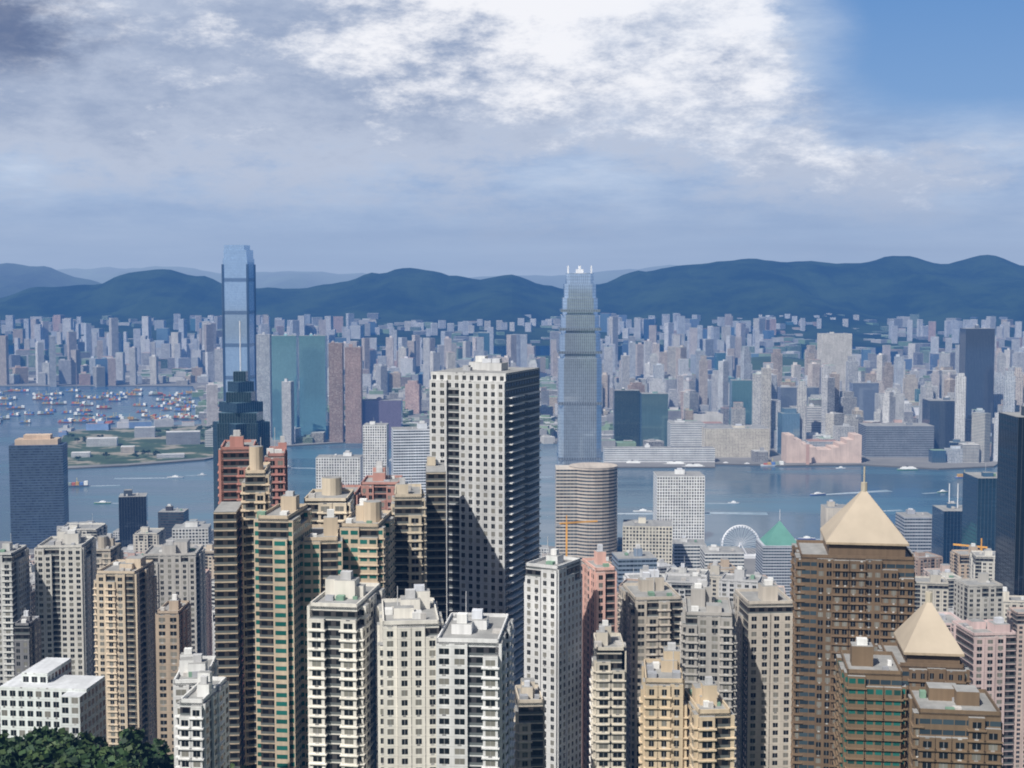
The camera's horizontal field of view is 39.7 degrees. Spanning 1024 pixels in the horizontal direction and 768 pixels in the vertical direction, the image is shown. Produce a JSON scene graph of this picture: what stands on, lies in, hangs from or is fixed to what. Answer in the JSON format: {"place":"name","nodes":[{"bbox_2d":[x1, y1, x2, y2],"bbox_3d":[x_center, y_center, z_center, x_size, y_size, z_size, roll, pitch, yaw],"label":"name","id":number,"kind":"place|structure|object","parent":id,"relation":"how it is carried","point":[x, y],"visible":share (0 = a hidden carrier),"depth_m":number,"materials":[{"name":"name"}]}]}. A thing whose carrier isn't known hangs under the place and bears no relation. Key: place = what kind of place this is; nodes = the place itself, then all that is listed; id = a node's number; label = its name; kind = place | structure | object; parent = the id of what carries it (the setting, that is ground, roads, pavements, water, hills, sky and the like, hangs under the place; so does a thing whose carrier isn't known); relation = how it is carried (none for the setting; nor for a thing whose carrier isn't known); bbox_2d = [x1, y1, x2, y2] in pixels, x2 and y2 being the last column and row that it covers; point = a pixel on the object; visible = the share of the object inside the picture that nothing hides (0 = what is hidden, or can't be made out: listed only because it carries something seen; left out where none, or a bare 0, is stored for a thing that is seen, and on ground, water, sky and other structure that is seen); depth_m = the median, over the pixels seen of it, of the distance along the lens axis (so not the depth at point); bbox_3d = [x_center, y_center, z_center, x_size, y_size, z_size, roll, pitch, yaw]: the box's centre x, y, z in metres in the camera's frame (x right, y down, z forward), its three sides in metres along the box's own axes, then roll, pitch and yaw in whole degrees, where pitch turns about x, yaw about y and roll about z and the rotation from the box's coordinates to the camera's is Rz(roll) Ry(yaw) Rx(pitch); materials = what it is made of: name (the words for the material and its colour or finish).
{"place":"outdoors","nodes":[
{"label":"outdoors","id":0,"kind":"place"},
{"bbox_2d":[0,263,101,297],"bbox_3d":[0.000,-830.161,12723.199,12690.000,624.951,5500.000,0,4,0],"label":"mountain ridge","id":1,"kind":"structure","parent":0,"point":[15,278],"depth_m":13016.53,"materials":[{"name":"blue"}]},
{"bbox_2d":[61,426,270,465],"bbox_3d":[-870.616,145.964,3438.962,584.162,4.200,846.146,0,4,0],"label":"land","id":2,"kind":"structure","parent":0,"point":[157,442],"depth_m":3353.52,"materials":[{"name":"grey concrete"}]},
{"bbox_2d":[57,265,677,288],"bbox_3d":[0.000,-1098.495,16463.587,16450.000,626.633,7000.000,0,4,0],"label":"mountain ridge","id":3,"kind":"structure","parent":0,"point":[285,279],"depth_m":17059.03,"materials":[{"name":"blue"}]},
{"bbox_2d":[0,541,755,573],"bbox_3d":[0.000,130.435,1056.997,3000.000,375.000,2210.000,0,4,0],"label":"island terrain","id":4,"kind":"structure","parent":0,"point":[750,565],"depth_m":1986.53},
{"bbox_2d":[0,725,249,767],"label":"trees","id":5,"kind":"object","parent":4,"relation":"on","point":[44,747],"visible":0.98,"depth_m":409.19,"materials":[{"name":"green plant"}]},
{"bbox_2d":[0,265,1023,767],"bbox_3d":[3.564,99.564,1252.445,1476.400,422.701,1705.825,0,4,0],"label":"city buildings","id":6,"kind":"structure","parent":4,"relation":"on","point":[430,601],"depth_m":539.42,"materials":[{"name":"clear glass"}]},
{"bbox_2d":[721,525,758,558],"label":"ferris wheel","id":7,"kind":"object","parent":4,"relation":"on","point":[749,556],"visible":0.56,"depth_m":2004.20,"materials":[{"name":"white metal"}]},
{"bbox_2d":[0,386,996,547],"bbox_3d":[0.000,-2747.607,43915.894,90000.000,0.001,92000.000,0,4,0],"label":"sea","id":8,"kind":"structure","parent":0,"point":[777,494],"depth_m":2761.95,"materials":[{"name":"liquid"}]},
{"bbox_2d":[0,386,964,539],"bbox_3d":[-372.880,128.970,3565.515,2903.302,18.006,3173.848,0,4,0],"label":"boats","id":9,"kind":"object","parent":8,"relation":"on","point":[173,401],"visible":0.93,"depth_m":4301.91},
{"bbox_2d":[0,346,997,469],"bbox_3d":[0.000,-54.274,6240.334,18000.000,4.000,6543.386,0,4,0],"label":"waterfront land","id":10,"kind":"structure","parent":0,"point":[915,462],"depth_m":3092.89,"materials":[{"name":"grey concrete"}]},
{"bbox_2d":[69,425,212,458],"bbox_3d":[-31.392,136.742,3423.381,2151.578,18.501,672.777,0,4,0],"label":"kowloon trees","id":11,"kind":"object","parent":10,"relation":"on","point":[155,452],"visible":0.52,"depth_m":3452.90,"materials":[{"name":"green plant"}]},
{"bbox_2d":[0,245,1023,463],"bbox_3d":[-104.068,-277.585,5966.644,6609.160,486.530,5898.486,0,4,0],"label":"city buildings","id":12,"kind":"structure","parent":10,"relation":"on","point":[702,394],"depth_m":3896.65,"materials":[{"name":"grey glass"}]},
{"bbox_2d":[536,356,550,367],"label":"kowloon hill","id":13,"kind":"structure","parent":10,"relation":"on","point":[549,359],"depth_m":6609.09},
{"bbox_2d":[751,356,804,371],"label":"wooded hill","id":14,"kind":"structure","parent":10,"relation":"on","point":[757,363],"depth_m":6304.18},
{"bbox_2d":[0,255,1023,346],"bbox_3d":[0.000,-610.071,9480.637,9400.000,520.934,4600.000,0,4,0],"label":"mountain ridge","id":15,"kind":"structure","parent":0,"point":[881,291],"depth_m":9192.07,"materials":[{"name":"green plant"}]},
{"bbox_2d":[0,0,1023,277],"label":"sky","id":16,"kind":"structure","parent":0,"point":[464,138],"materials":[{"name":"blue"}]},
{"bbox_2d":[102,468,928,539],"bbox_3d":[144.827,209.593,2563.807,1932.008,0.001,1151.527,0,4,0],"label":"boat wakes","id":17,"kind":"object","parent":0,"point":[744,513],"visible":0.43,"depth_m":2436.04,"materials":[{"name":"white liquid"}]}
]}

